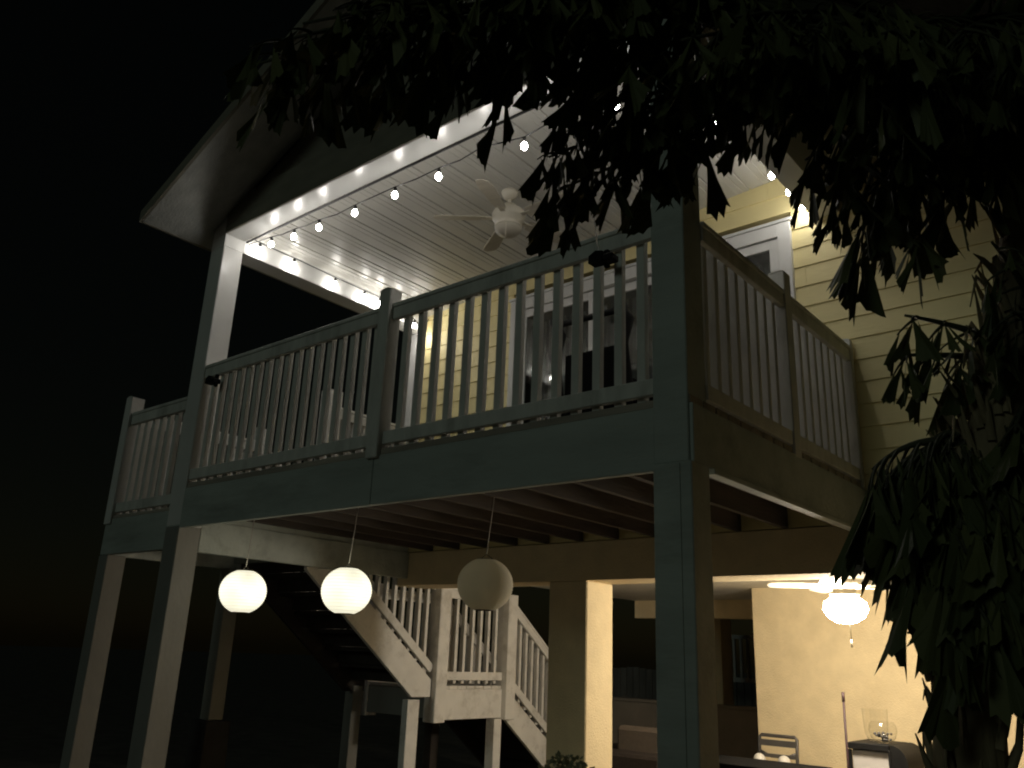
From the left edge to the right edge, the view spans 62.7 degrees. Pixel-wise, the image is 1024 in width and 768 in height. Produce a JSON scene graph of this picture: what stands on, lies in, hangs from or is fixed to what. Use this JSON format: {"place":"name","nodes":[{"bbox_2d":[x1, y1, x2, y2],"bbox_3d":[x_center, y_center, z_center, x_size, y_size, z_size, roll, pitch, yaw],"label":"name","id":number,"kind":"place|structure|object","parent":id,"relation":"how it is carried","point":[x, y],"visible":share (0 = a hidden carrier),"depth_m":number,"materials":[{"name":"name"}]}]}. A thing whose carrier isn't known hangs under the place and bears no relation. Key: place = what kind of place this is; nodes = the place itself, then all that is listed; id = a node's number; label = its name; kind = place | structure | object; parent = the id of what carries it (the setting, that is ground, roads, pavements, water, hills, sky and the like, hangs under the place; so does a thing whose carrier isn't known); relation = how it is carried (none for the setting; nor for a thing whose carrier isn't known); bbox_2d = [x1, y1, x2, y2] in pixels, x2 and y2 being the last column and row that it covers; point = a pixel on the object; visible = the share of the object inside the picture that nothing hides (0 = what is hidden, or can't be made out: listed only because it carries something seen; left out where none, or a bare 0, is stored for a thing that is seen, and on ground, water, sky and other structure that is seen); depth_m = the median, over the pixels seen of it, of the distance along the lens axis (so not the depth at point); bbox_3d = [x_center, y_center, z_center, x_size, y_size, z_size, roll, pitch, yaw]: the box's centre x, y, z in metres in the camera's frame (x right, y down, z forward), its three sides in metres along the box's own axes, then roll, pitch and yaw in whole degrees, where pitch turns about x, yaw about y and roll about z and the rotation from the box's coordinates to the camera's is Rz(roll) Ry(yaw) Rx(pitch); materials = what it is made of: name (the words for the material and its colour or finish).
{"place":"outdoors","nodes":[
{"label":"outdoors","id":0,"kind":"place"},
{"bbox_2d":[0,645,539,767],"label":"ground","id":1,"kind":"structure","parent":0,"point":[283,711],"depth_m":19.57,"materials":[{"name":"black"}]},
{"bbox_2d":[241,441,547,767],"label":"staircase","id":2,"kind":"structure","parent":1,"relation":"on","point":[366,660],"depth_m":9.41,"materials":[{"name":"paint"}]},
{"bbox_2d":[60,19,866,767],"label":"raised deck","id":3,"kind":"structure","parent":1,"relation":"on","point":[750,409],"depth_m":5.67,"materials":[{"name":"paint"}]},
{"bbox_2d":[205,374,220,386],"bbox_3d":[-2.570,-0.038,7.224,0.158,0.110,0.088,-12,-23,38],"label":"flood lamp","id":4,"kind":"object","parent":3,"relation":"attached to","point":[215,381],"visible":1,"depth_m":7.21,"materials":[{"name":"black plastic"}]},
{"bbox_2d":[219,520,266,612],"bbox_3d":[-2.134,1.433,6.755,0.366,0.783,0.366,-12,-23,38],"label":"paper lantern","id":5,"kind":"object","parent":3,"relation":"hanging from","point":[242,591],"visible":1,"depth_m":6.56,"materials":[{"name":"white paper"}]},
{"bbox_2d":[321,508,371,613],"bbox_3d":[-1.199,1.290,6.193,0.366,0.783,0.366,-12,-23,38],"label":"paper lantern","id":6,"kind":"object","parent":3,"relation":"hanging from","point":[346,590],"visible":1,"depth_m":6.00,"materials":[{"name":"white paper"}]},
{"bbox_2d":[457,498,512,610],"bbox_3d":[-0.168,1.103,5.535,0.366,0.753,0.366,-12,-23,38],"label":"paper lantern","id":7,"kind":"object","parent":3,"relation":"hanging from","point":[484,584],"visible":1,"depth_m":5.34,"materials":[{"name":"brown paper"}]},
{"bbox_2d":[549,303,652,416],"bbox_3d":[0.750,0.098,6.454,0.760,1.285,0.662,-12,-23,38],"label":"bar chair","id":8,"kind":"object","parent":3,"relation":"on","point":[608,368],"visible":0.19,"depth_m":6.29,"materials":[{"name":"black fabric"}]},
{"bbox_2d":[588,249,618,268],"bbox_3d":[0.519,-0.719,4.759,0.168,0.110,0.088,-12,-23,38],"label":"flood lamp","id":9,"kind":"object","parent":3,"relation":"attached to","point":[606,258],"visible":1,"depth_m":4.75,"materials":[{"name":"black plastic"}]},
{"bbox_2d":[537,750,594,767],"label":"round shrub","id":10,"kind":"object","parent":1,"relation":"on","point":[567,762],"visible":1,"depth_m":5.61,"materials":[{"name":"green plant"}]},
{"bbox_2d":[222,0,1023,767],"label":"fishtail palm","id":11,"kind":"object","parent":1,"relation":"on","point":[934,538],"visible":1,"depth_m":2.37,"materials":[{"name":"green plant"}]},
{"bbox_2d":[530,691,758,758],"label":"block wall","id":12,"kind":"structure","parent":1,"relation":"on","point":[738,733],"depth_m":12.09,"materials":[{"name":"grey concrete"}]},
{"bbox_2d":[544,667,756,706],"bbox_3d":[4.082,6.121,15.632,9.000,1.469,0.080,-12,-23,38],"label":"board fence","id":13,"kind":"object","parent":1,"relation":"on","point":[634,682],"visible":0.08,"depth_m":16.88,"materials":[{"name":"grey wood"}]},
{"bbox_2d":[731,635,755,682],"bbox_3d":[4.010,5.473,14.743,2.600,2.150,0.160,-12,-23,38],"label":"picket railing","id":14,"kind":"object","parent":1,"relation":"on","point":[749,679],"visible":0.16,"depth_m":14.81,"materials":[{"name":"white paint"}]},
{"bbox_2d":[0,0,753,673],"label":"sky","id":15,"kind":"structure","parent":0,"point":[101,101],"materials":[{"name":"black"}]},
{"bbox_2d":[719,755,831,767],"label":"patio table","id":16,"kind":"object","parent":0,"point":[725,761],"visible":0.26,"depth_m":6.89,"materials":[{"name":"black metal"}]},
{"bbox_2d":[754,753,765,759],"bbox_3d":[2.531,3.892,8.576,0.120,0.233,0.140,-12,-23,38],"label":"ball","id":17,"kind":"object","parent":16,"relation":"on","point":[759,756],"visible":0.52,"depth_m":8.56,"materials":[{"name":"white plastic"}]},
{"bbox_2d":[778,756,790,762],"bbox_3d":[2.731,3.849,8.416,0.120,0.233,0.140,-12,-23,38],"label":"ball","id":18,"kind":"object","parent":16,"relation":"on","point":[783,759],"visible":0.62,"depth_m":8.40,"materials":[{"name":"white plastic"}]},
{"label":"patio slab","id":19,"kind":"structure","parent":0,"visible":0},
{"bbox_2d":[139,0,1023,767],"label":"house","id":20,"kind":"structure","parent":19,"relation":"on","point":[811,664],"depth_m":7.54,"materials":[{"name":"yellow"}]},
{"bbox_2d":[251,238,428,327],"bbox_3d":[-1.726,-0.956,8.859,0.048,0.285,2.401,-12,-23,38],"label":"string light","id":21,"kind":"object","parent":20,"relation":"hanging from","point":[259,250],"visible":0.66,"depth_m":8.69,"materials":[{"name":"white glass"}]},
{"bbox_2d":[246,91,620,246],"bbox_3d":[-0.782,-1.597,6.608,4.520,0.294,0.077,-12,-23,38],"label":"string light","id":22,"kind":"object","parent":20,"relation":"hanging from","point":[524,146],"visible":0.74,"depth_m":6.74,"materials":[{"name":"white glass"}]},
{"bbox_2d":[433,179,562,250],"bbox_3d":[0.013,-1.467,7.341,1.224,0.504,1.267,-12,-23,38],"label":"ceiling fan","id":23,"kind":"object","parent":20,"relation":"hanging from","point":[508,218],"visible":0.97,"depth_m":7.28,"materials":[{"name":"beige plastic"}]},
{"bbox_2d":[506,216,795,425],"bbox_3d":[1.151,-0.024,7.713,3.090,2.350,0.127,-12,-23,38],"label":"sliding door","id":24,"kind":"structure","parent":20,"relation":"in","point":[774,237],"depth_m":7.94,"materials":[{"name":"white paint"}]},
{"bbox_2d":[715,121,804,211],"bbox_3d":[1.689,-1.768,6.154,0.049,0.170,2.397,-12,-23,38],"label":"string light","id":25,"kind":"object","parent":20,"relation":"hanging from","point":[772,176],"visible":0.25,"depth_m":6.76,"materials":[{"name":"white glass"}]},
{"bbox_2d":[767,578,889,647],"bbox_3d":[2.800,1.849,7.030,1.183,0.684,1.172,-12,-23,38],"label":"ceiling fan","id":26,"kind":"object","parent":20,"relation":"hanging from","point":[844,604],"visible":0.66,"depth_m":6.98,"materials":[{"name":"white"}]},
{"bbox_2d":[612,725,657,767],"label":"outdoor sofa","id":27,"kind":"object","parent":19,"relation":"on","point":[635,747],"visible":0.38,"depth_m":8.71,"materials":[{"name":"brown fabric"}]},
{"bbox_2d":[758,733,798,763],"bbox_3d":[2.602,3.984,8.412,0.436,0.868,0.460,-12,-23,38],"label":"bistro chair","id":28,"kind":"object","parent":19,"relation":"on","point":[787,744],"visible":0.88,"depth_m":8.64,"materials":[{"name":"grey metal"}]},
{"bbox_2d":[841,692,849,767],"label":"broom","id":29,"kind":"object","parent":19,"relation":"on","point":[845,725],"visible":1,"depth_m":7.40,"materials":[{"name":"brown wood"}]},
{"bbox_2d":[848,739,925,767],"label":"patio cabinet","id":30,"kind":"object","parent":19,"relation":"on","point":[867,753],"visible":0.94,"depth_m":7.26,"materials":[{"name":"grey wood"}]},
{"bbox_2d":[868,721,897,743],"bbox_3d":[3.268,3.067,7.399,0.240,0.175,0.240,-12,-23,38],"label":"glass bowl","id":31,"kind":"object","parent":30,"relation":"on","point":[884,738],"visible":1,"depth_m":7.37,"materials":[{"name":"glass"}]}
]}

